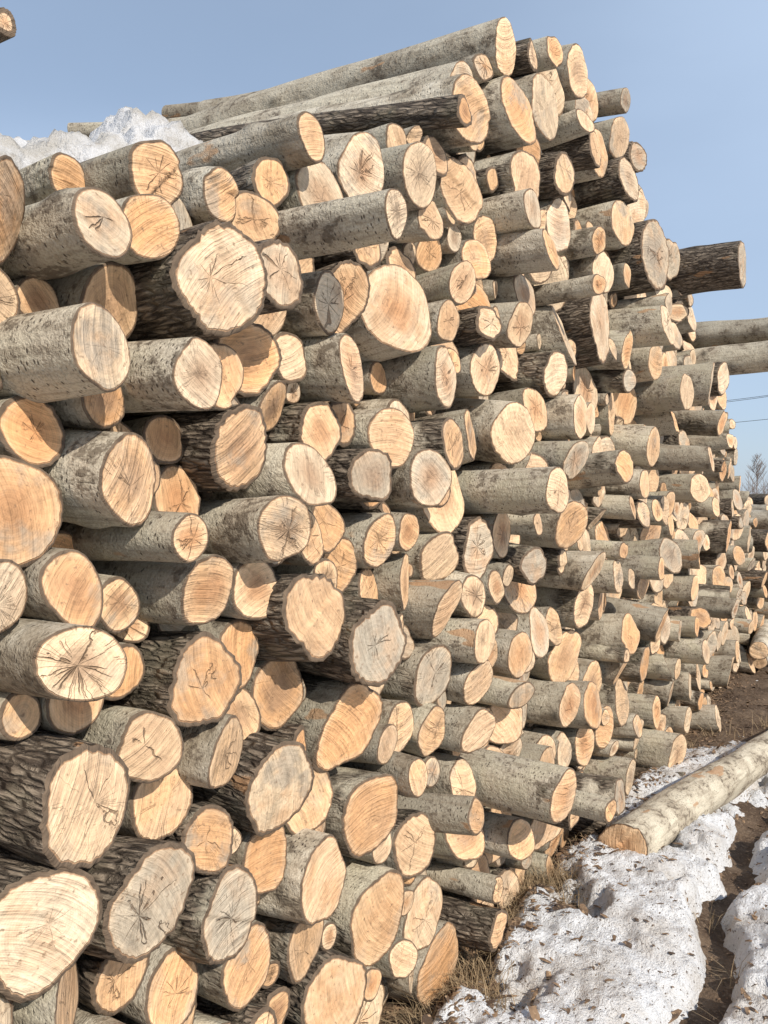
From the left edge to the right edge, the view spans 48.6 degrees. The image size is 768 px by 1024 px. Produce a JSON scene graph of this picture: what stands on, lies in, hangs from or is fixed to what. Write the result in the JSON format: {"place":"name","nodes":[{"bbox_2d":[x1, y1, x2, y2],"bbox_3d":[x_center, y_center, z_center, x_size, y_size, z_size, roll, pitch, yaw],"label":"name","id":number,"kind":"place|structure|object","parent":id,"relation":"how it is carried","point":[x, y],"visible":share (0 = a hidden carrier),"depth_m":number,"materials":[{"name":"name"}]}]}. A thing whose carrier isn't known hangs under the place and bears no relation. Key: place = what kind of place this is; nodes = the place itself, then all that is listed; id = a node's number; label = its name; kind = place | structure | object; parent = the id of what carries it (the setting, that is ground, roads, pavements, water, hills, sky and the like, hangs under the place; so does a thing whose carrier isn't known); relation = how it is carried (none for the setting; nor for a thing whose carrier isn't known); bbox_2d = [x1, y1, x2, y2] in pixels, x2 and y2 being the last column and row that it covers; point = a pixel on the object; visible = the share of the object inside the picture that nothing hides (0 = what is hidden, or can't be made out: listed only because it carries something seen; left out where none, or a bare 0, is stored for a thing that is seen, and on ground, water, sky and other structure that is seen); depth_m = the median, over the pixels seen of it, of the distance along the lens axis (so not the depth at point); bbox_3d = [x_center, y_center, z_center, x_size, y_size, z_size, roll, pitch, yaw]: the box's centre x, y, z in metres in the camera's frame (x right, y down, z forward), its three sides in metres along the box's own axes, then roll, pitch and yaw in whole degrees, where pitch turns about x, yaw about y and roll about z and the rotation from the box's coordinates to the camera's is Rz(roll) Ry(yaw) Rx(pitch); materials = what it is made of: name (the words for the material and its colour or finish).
{"place":"outdoors","nodes":[
{"label":"outdoors","id":0,"kind":"place"},
{"bbox_2d":[0,0,767,493],"label":"sky","id":1,"kind":"structure","parent":0,"point":[694,73],"materials":[{"name":"blue"}]},
{"bbox_2d":[380,665,767,1023],"bbox_3d":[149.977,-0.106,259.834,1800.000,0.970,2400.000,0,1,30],"label":"ground","id":2,"kind":"structure","parent":0,"point":[710,995],"depth_m":4.98,"materials":[{"name":"soil"}]},
{"bbox_2d":[0,36,767,1023],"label":"log pile","id":3,"kind":"object","parent":2,"relation":"on","point":[630,538],"visible":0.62,"depth_m":4.08,"materials":[{"name":"brown wood"}]},
{"bbox_2d":[0,155,24,265],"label":"log","id":4,"kind":"object","parent":3,"relation":"on","point":[12,199],"visible":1,"depth_m":1.72,"materials":[{"name":"brown wood"}]},
{"bbox_2d":[0,187,132,279],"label":"log","id":5,"kind":"object","parent":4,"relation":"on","point":[65,232],"visible":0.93,"depth_m":1.79,"materials":[{"name":"grey wood"}]},
{"bbox_2d":[0,559,27,633],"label":"log","id":6,"kind":"object","parent":3,"relation":"on","point":[13,592],"visible":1,"depth_m":1.72,"materials":[{"name":"beige wood"}]},
{"bbox_2d":[0,691,41,740],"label":"log","id":7,"kind":"object","parent":3,"relation":"on","point":[20,717],"visible":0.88,"depth_m":1.80,"materials":[{"name":"beige wood"}]},
{"bbox_2d":[0,455,63,567],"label":"log","id":8,"kind":"object","parent":3,"relation":"on","point":[31,506],"visible":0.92,"depth_m":1.78,"materials":[{"name":"beige wood"}]},
{"bbox_2d":[0,395,64,468],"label":"log","id":9,"kind":"object","parent":8,"relation":"on","point":[32,433],"visible":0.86,"depth_m":1.81,"materials":[{"name":"beige wood"}]},
{"bbox_2d":[12,963,78,1023],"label":"log","id":10,"kind":"object","parent":3,"relation":"on","point":[57,1003],"visible":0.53,"depth_m":1.78,"materials":[{"name":"grey wood"}]},
{"bbox_2d":[0,847,102,1003],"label":"log","id":11,"kind":"object","parent":3,"relation":"on","point":[50,918],"visible":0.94,"depth_m":1.72,"materials":[{"name":"brown wood"}]},
{"bbox_2d":[0,728,130,869],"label":"log","id":12,"kind":"object","parent":11,"relation":"on","point":[63,801],"visible":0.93,"depth_m":1.76,"materials":[{"name":"brown wood"}]},
{"bbox_2d":[19,152,84,205],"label":"log","id":13,"kind":"object","parent":3,"relation":"on","point":[44,178],"visible":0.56,"depth_m":1.99,"materials":[{"name":"grey wood"}]},
{"bbox_2d":[0,618,126,701],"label":"log","id":14,"kind":"object","parent":3,"relation":"on","point":[63,661],"visible":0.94,"depth_m":1.72,"materials":[{"name":"beige wood"}]},
{"bbox_2d":[20,547,103,626],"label":"log","id":15,"kind":"object","parent":14,"relation":"on","point":[64,585],"visible":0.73,"depth_m":1.79,"materials":[{"name":"beige wood"}]},
{"bbox_2d":[0,302,129,402],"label":"log","id":16,"kind":"object","parent":3,"relation":"on","point":[66,352],"visible":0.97,"depth_m":1.73,"materials":[{"name":"grey wood"}]},
{"bbox_2d":[42,429,155,528],"bbox_3d":[-1.985,-0.140,2.579,3.152,0.351,0.252,0,1,26],"label":"log","id":17,"kind":"object","parent":3,"relation":"on","point":[104,479],"visible":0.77,"depth_m":1.88,"materials":[{"name":"beige wood"}]},
{"bbox_2d":[0,106,202,169],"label":"snow drift","id":18,"kind":"object","parent":3,"relation":"on","point":[124,126],"visible":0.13,"depth_m":3.27,"materials":[{"name":"white snow"}]},
{"bbox_2d":[76,953,150,1016],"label":"log","id":19,"kind":"object","parent":3,"relation":"on","point":[107,987],"visible":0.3,"depth_m":2.05,"materials":[{"name":"brown wood"}]},
{"bbox_2d":[96,574,139,633],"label":"log","id":20,"kind":"object","parent":3,"relation":"on","point":[121,609],"visible":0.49,"depth_m":2.01,"materials":[{"name":"beige wood"}]},
{"bbox_2d":[59,511,208,562],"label":"log","id":21,"kind":"object","parent":20,"relation":"on","point":[165,536],"visible":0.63,"depth_m":2.00,"materials":[{"name":"grey wood"}]},
{"bbox_2d":[151,464,200,514],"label":"log","id":22,"kind":"object","parent":21,"relation":"on","point":[177,490],"visible":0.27,"depth_m":2.23,"materials":[{"name":"beige wood"}]},
{"bbox_2d":[54,704,183,783],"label":"log","id":23,"kind":"object","parent":3,"relation":"on","point":[147,746],"visible":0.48,"depth_m":2.02,"materials":[{"name":"beige wood"}]},
{"bbox_2d":[80,139,183,204],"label":"log","id":24,"kind":"object","parent":3,"relation":"on","point":[147,167],"visible":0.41,"depth_m":2.01,"materials":[{"name":"beige wood"}]},
{"bbox_2d":[82,835,195,963],"bbox_3d":[-1.981,0.891,2.472,3.085,0.304,0.310,0,0,18],"label":"log","id":25,"kind":"object","parent":3,"relation":"on","point":[144,884],"visible":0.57,"depth_m":1.98,"materials":[{"name":"grey wood"}]},
{"bbox_2d":[123,414,183,464],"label":"log","id":26,"kind":"object","parent":3,"relation":"on","point":[161,435],"visible":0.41,"depth_m":2.19,"materials":[{"name":"brown wood"}]},
{"bbox_2d":[117,768,192,839],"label":"log","id":27,"kind":"object","parent":3,"relation":"on","point":[159,809],"visible":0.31,"depth_m":2.15,"materials":[{"name":"beige wood"}]},
{"bbox_2d":[119,943,198,1023],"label":"log","id":28,"kind":"object","parent":3,"relation":"on","point":[167,991],"visible":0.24,"depth_m":2.19,"materials":[{"name":"beige wood"}]},
{"bbox_2d":[91,554,233,625],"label":"log","id":29,"kind":"object","parent":3,"relation":"on","point":[196,592],"visible":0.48,"depth_m":2.12,"materials":[{"name":"grey wood"}]},
{"bbox_2d":[121,337,222,412],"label":"log","id":30,"kind":"object","parent":3,"relation":"on","point":[179,374],"visible":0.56,"depth_m":1.98,"materials":[{"name":"grey wood"}]},
{"bbox_2d":[46,262,137,338],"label":"log","id":31,"kind":"object","parent":30,"relation":"on","point":[109,287],"visible":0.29,"depth_m":1.99,"materials":[{"name":"brown wood"}]},
{"bbox_2d":[104,631,241,726],"bbox_3d":[-1.604,0.433,2.907,2.780,0.294,0.250,0,1,33],"label":"log","id":32,"kind":"object","parent":3,"relation":"on","point":[192,678],"visible":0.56,"depth_m":2.14,"materials":[{"name":"beige wood"}]},
{"bbox_2d":[121,404,267,491],"bbox_3d":[-1.734,-0.235,3.084,3.170,0.350,0.339,0,1,30],"label":"log","id":33,"kind":"object","parent":3,"relation":"on","point":[224,450],"visible":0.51,"depth_m":2.27,"materials":[{"name":"beige wood"}]},
{"bbox_2d":[125,219,267,341],"bbox_3d":[-1.840,-0.644,2.951,3.412,0.420,0.363,0,1,29],"label":"log","id":34,"kind":"object","parent":3,"relation":"on","point":[206,281],"visible":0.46,"depth_m":2.08,"materials":[{"name":"brown wood"}]},
{"bbox_2d":[163,863,257,964],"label":"log","id":35,"kind":"object","parent":3,"relation":"on","point":[216,918],"visible":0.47,"depth_m":2.23,"materials":[{"name":"grey wood"}]},
{"bbox_2d":[117,800,233,874],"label":"log","id":36,"kind":"object","parent":35,"relation":"on","point":[204,832],"visible":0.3,"depth_m":2.25,"materials":[{"name":"beige wood"}]},
{"bbox_2d":[177,713,243,788],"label":"log","id":37,"kind":"object","parent":3,"relation":"on","point":[211,756],"visible":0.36,"depth_m":2.21,"materials":[{"name":"grey wood"}]},
{"bbox_2d":[181,617,259,690],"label":"log","id":38,"kind":"object","parent":3,"relation":"on","point":[237,638],"visible":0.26,"depth_m":2.43,"materials":[{"name":"beige wood"}]},
{"bbox_2d":[220,563,276,619],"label":"log","id":39,"kind":"object","parent":38,"relation":"on","point":[251,589],"visible":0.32,"depth_m":2.38,"materials":[{"name":"beige wood"}]},
{"bbox_2d":[197,920,270,1011],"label":"log","id":40,"kind":"object","parent":3,"relation":"on","point":[236,984],"visible":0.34,"depth_m":2.44,"materials":[{"name":"brown wood"}]},
{"bbox_2d":[206,323,281,397],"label":"log","id":41,"kind":"object","parent":3,"relation":"on","point":[255,347],"visible":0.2,"depth_m":2.47,"materials":[{"name":"beige wood"}]},
{"bbox_2d":[175,111,324,171],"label":"log","id":42,"kind":"object","parent":3,"relation":"on","point":[294,142],"visible":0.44,"depth_m":2.62,"materials":[{"name":"grey wood"}]},
{"bbox_2d":[192,732,314,836],"bbox_3d":[-1.393,0.598,3.108,2.643,0.643,0.319,0,1,33],"label":"log","id":43,"kind":"object","parent":3,"relation":"on","point":[266,789],"visible":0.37,"depth_m":2.40,"materials":[{"name":"beige wood"}]},
{"bbox_2d":[199,495,310,563],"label":"log","id":44,"kind":"object","parent":3,"relation":"on","point":[268,529],"visible":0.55,"depth_m":2.31,"materials":[{"name":"grey wood"}]},
{"bbox_2d":[201,442,336,506],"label":"log","id":45,"kind":"object","parent":44,"relation":"on","point":[303,473],"visible":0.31,"depth_m":2.49,"materials":[{"name":"beige wood"}]},
{"bbox_2d":[231,190,279,241],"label":"log","id":46,"kind":"object","parent":3,"relation":"on","point":[256,217],"visible":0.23,"depth_m":2.51,"materials":[{"name":"beige wood"}]},
{"bbox_2d":[229,826,286,894],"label":"log","id":47,"kind":"object","parent":3,"relation":"on","point":[263,859],"visible":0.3,"depth_m":2.48,"materials":[{"name":"brown wood"}]},
{"bbox_2d":[238,380,286,431],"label":"log","id":48,"kind":"object","parent":3,"relation":"on","point":[269,401],"visible":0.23,"depth_m":2.56,"materials":[{"name":"beige wood"}]},
{"bbox_2d":[245,661,303,730],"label":"log","id":49,"kind":"object","parent":3,"relation":"on","point":[276,689],"visible":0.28,"depth_m":2.61,"materials":[{"name":"beige wood"}]},
{"bbox_2d":[255,238,303,314],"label":"log","id":50,"kind":"object","parent":3,"relation":"on","point":[285,287],"visible":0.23,"depth_m":2.29,"materials":[{"name":"beige wood"}]},
{"bbox_2d":[219,573,345,661],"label":"log","id":51,"kind":"object","parent":3,"relation":"on","point":[304,620],"visible":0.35,"depth_m":2.50,"materials":[{"name":"beige wood"}]},
{"bbox_2d":[256,914,323,983],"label":"log","id":52,"kind":"object","parent":3,"relation":"on","point":[295,946],"visible":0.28,"depth_m":2.67,"materials":[{"name":"brown wood"}]},
{"bbox_2d":[256,828,346,925],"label":"log","id":53,"kind":"object","parent":3,"relation":"on","point":[308,890],"visible":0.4,"depth_m":2.59,"materials":[{"name":"beige wood"}]},
{"bbox_2d":[266,401,341,460],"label":"log","id":54,"kind":"object","parent":3,"relation":"on","point":[316,426],"visible":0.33,"depth_m":2.70,"materials":[{"name":"beige wood"}]},
{"bbox_2d":[284,770,333,834],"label":"log","id":55,"kind":"object","parent":3,"relation":"on","point":[312,813],"visible":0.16,"depth_m":2.75,"materials":[{"name":"beige wood"}]},
{"bbox_2d":[286,676,382,771],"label":"log","id":56,"kind":"object","parent":55,"relation":"on","point":[338,720],"visible":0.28,"depth_m":2.79,"materials":[{"name":"beige wood"}]},
{"bbox_2d":[296,595,406,686],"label":"log","id":57,"kind":"object","parent":56,"relation":"on","point":[369,649],"visible":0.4,"depth_m":2.70,"materials":[{"name":"grey wood"}]},
{"bbox_2d":[274,948,366,1023],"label":"log","id":58,"kind":"object","parent":3,"relation":"on","point":[330,988],"visible":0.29,"depth_m":2.79,"materials":[{"name":"beige wood"}]},
{"bbox_2d":[307,504,345,553],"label":"log","id":59,"kind":"object","parent":3,"relation":"on","point":[330,520],"visible":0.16,"depth_m":2.82,"materials":[{"name":"beige wood"}]},
{"bbox_2d":[298,333,363,403],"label":"log","id":60,"kind":"object","parent":3,"relation":"on","point":[334,373],"visible":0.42,"depth_m":2.71,"materials":[{"name":"grey wood"}]},
{"bbox_2d":[276,188,406,259],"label":"log","id":61,"kind":"object","parent":3,"relation":"on","point":[341,225],"visible":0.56,"depth_m":2.46,"materials":[{"name":"grey wood"}]},
{"bbox_2d":[315,259,370,332],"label":"log","id":62,"kind":"object","parent":3,"relation":"on","point":[351,276],"visible":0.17,"depth_m":2.92,"materials":[{"name":"beige wood"}]},
{"bbox_2d":[326,448,392,502],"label":"log","id":63,"kind":"object","parent":3,"relation":"on","point":[363,475],"visible":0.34,"depth_m":2.84,"materials":[{"name":"beige wood"}]},
{"bbox_2d":[343,568,378,598],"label":"log","id":64,"kind":"object","parent":3,"relation":"on","point":[363,583],"visible":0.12,"depth_m":3.04,"materials":[{"name":"beige wood"}]},
{"bbox_2d":[340,513,395,568],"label":"log","id":65,"kind":"object","parent":64,"relation":"on","point":[371,537],"visible":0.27,"depth_m":3.00,"materials":[{"name":"beige wood"}]},
{"bbox_2d":[325,766,397,857],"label":"log","id":66,"kind":"object","parent":3,"relation":"on","point":[361,819],"visible":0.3,"depth_m":2.93,"materials":[{"name":"beige wood"}]},
{"bbox_2d":[327,855,404,966],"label":"log","id":67,"kind":"object","parent":3,"relation":"on","point":[365,917],"visible":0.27,"depth_m":3.01,"materials":[{"name":"brown wood"}]},
{"bbox_2d":[371,553,408,610],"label":"log","id":68,"kind":"object","parent":3,"relation":"on","point":[391,574],"visible":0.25,"depth_m":3.17,"materials":[{"name":"grey wood"}]},
{"bbox_2d":[379,699,413,751],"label":"log","id":69,"kind":"object","parent":3,"relation":"on","point":[398,714],"visible":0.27,"depth_m":3.24,"materials":[{"name":"beige wood"}]},
{"bbox_2d":[361,345,456,412],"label":"log","id":70,"kind":"object","parent":3,"relation":"on","point":[425,379],"visible":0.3,"depth_m":3.23,"materials":[{"name":"grey wood"}]},
{"bbox_2d":[381,142,436,211],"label":"log","id":71,"kind":"object","parent":3,"relation":"on","point":[410,172],"visible":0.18,"depth_m":3.12,"materials":[{"name":"beige wood"}]},
{"bbox_2d":[382,809,435,878],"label":"log","id":72,"kind":"object","parent":3,"relation":"on","point":[413,835],"visible":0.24,"depth_m":3.21,"materials":[{"name":"beige wood"}]},
{"bbox_2d":[381,698,444,756],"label":"log","id":73,"kind":"object","parent":3,"relation":"on","point":[427,737],"visible":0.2,"depth_m":3.36,"materials":[{"name":"beige wood"}]},
{"bbox_2d":[336,73,490,149],"bbox_3d":[-1.185,-1.654,4.435,3.630,0.343,0.287,0,1,30],"label":"log","id":74,"kind":"object","parent":3,"relation":"on","point":[471,90],"visible":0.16,"depth_m":3.56,"materials":[{"name":"beige wood"}]},
{"bbox_2d":[384,448,451,508],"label":"log","id":75,"kind":"object","parent":3,"relation":"on","point":[421,478],"visible":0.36,"depth_m":3.15,"materials":[{"name":"beige wood"}]},
{"bbox_2d":[396,875,442,950],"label":"log","id":76,"kind":"object","parent":3,"relation":"on","point":[419,921],"visible":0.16,"depth_m":3.33,"materials":[{"name":"beige wood"}]},
{"bbox_2d":[397,580,462,638],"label":"log","id":77,"kind":"object","parent":3,"relation":"on","point":[428,611],"visible":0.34,"depth_m":3.32,"materials":[{"name":"grey wood"}]},
{"bbox_2d":[427,299,459,345],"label":"log","id":78,"kind":"object","parent":3,"relation":"on","point":[444,318],"visible":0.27,"depth_m":3.34,"materials":[{"name":"beige wood"}]},
{"bbox_2d":[416,260,475,305],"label":"log","id":79,"kind":"object","parent":3,"relation":"on","point":[455,283],"visible":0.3,"depth_m":3.39,"materials":[{"name":"beige wood"}]},
{"bbox_2d":[424,751,476,795],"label":"log","id":80,"kind":"object","parent":3,"relation":"on","point":[456,777],"visible":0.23,"depth_m":3.54,"materials":[{"name":"beige wood"}]},
{"bbox_2d":[433,157,482,226],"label":"log","id":81,"kind":"object","parent":3,"relation":"on","point":[458,197],"visible":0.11,"depth_m":3.63,"materials":[{"name":"beige wood"}]},
{"bbox_2d":[433,829,484,860],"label":"log","id":82,"kind":"object","parent":3,"relation":"on","point":[457,847],"visible":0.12,"depth_m":3.65,"materials":[{"name":"beige wood"}]},
{"bbox_2d":[446,660,492,704],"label":"log","id":83,"kind":"object","parent":3,"relation":"on","point":[469,684],"visible":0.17,"depth_m":3.55,"materials":[{"name":"beige wood"}]},
{"bbox_2d":[452,516,493,578],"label":"log","id":84,"kind":"object","parent":3,"relation":"on","point":[473,540],"visible":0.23,"depth_m":3.65,"materials":[{"name":"beige wood"}]},
{"bbox_2d":[455,343,499,396],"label":"log","id":85,"kind":"object","parent":3,"relation":"on","point":[478,374],"visible":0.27,"depth_m":3.75,"materials":[{"name":"beige wood"}]},
{"bbox_2d":[475,75,535,157],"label":"log","id":86,"kind":"object","parent":3,"relation":"on","point":[511,124],"visible":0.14,"depth_m":4.16,"materials":[{"name":"beige wood"}]},
{"bbox_2d":[169,17,515,130],"bbox_3d":[-1.207,-2.296,5.236,4.218,0.302,0.329,0,1,30],"label":"log","id":87,"kind":"object","parent":86,"relation":"on","point":[494,41],"visible":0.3,"depth_m":4.39,"materials":[{"name":"grey wood"}]},
{"bbox_2d":[474,150,540,198],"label":"log","id":88,"kind":"object","parent":3,"relation":"on","point":[518,170],"visible":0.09,"depth_m":4.10,"materials":[{"name":"beige wood"}]},
{"bbox_2d":[487,301,532,348],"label":"log","id":89,"kind":"object","parent":3,"relation":"on","point":[516,318],"visible":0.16,"depth_m":4.06,"materials":[{"name":"beige wood"}]},
{"bbox_2d":[492,628,532,678],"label":"log","id":90,"kind":"object","parent":3,"relation":"on","point":[515,655],"visible":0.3,"depth_m":4.01,"materials":[{"name":"beige wood"}]},
{"bbox_2d":[488,581,536,613],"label":"log","id":91,"kind":"object","parent":3,"relation":"on","point":[519,598],"visible":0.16,"depth_m":4.13,"materials":[{"name":"beige wood"}]},
{"bbox_2d":[488,387,547,432],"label":"log","id":92,"kind":"object","parent":3,"relation":"on","point":[532,400],"visible":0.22,"depth_m":4.40,"materials":[{"name":"beige wood"}]},
{"bbox_2d":[526,678,580,727],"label":"log","id":93,"kind":"object","parent":3,"relation":"on","point":[553,703],"visible":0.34,"depth_m":4.62,"materials":[{"name":"grey wood"}]},
{"bbox_2d":[541,394,586,439],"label":"log","id":94,"kind":"object","parent":3,"relation":"on","point":[567,416],"visible":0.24,"depth_m":4.52,"materials":[{"name":"grey wood"}]},
{"bbox_2d":[556,293,608,368],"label":"log","id":95,"kind":"object","parent":3,"relation":"on","point":[585,322],"visible":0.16,"depth_m":4.98,"materials":[{"name":"brown wood"}]},
{"bbox_2d":[573,156,638,209],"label":"log","id":96,"kind":"object","parent":3,"relation":"on","point":[618,180],"visible":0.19,"depth_m":5.43,"materials":[{"name":"brown wood"}]},
{"bbox_2d":[606,219,668,296],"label":"log","id":97,"kind":"object","parent":3,"relation":"on","point":[644,255],"visible":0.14,"depth_m":5.59,"materials":[{"name":"beige wood"}]},
{"bbox_2d":[376,707,767,1023],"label":"dry grass","id":98,"kind":"structure","parent":2,"relation":"on","point":[552,880],"depth_m":3.63,"materials":[{"name":"beige plant"}]},
{"bbox_2d":[379,668,767,1023],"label":"bark debris","id":99,"kind":"object","parent":2,"relation":"on","point":[532,1008],"visible":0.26,"depth_m":3.83,"materials":[{"name":"brown wood"}]},
{"bbox_2d":[433,680,767,1023],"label":"snow","id":100,"kind":"structure","parent":2,"relation":"on","point":[655,997],"depth_m":3.83,"materials":[{"name":"white snow"}]},
{"bbox_2d":[597,730,767,855],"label":"log","id":101,"kind":"object","parent":100,"relation":"on","point":[659,820],"visible":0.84,"depth_m":5.21,"materials":[{"name":"beige wood"}]},
{"bbox_2d":[635,728,686,768],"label":"log","id":102,"kind":"object","parent":2,"relation":"on","point":[656,748],"visible":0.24,"depth_m":6.32,"materials":[{"name":"grey wood"}]},
{"bbox_2d":[732,494,767,653],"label":"log pile","id":103,"kind":"object","parent":2,"relation":"on","point":[753,581],"visible":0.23,"depth_m":11.34,"materials":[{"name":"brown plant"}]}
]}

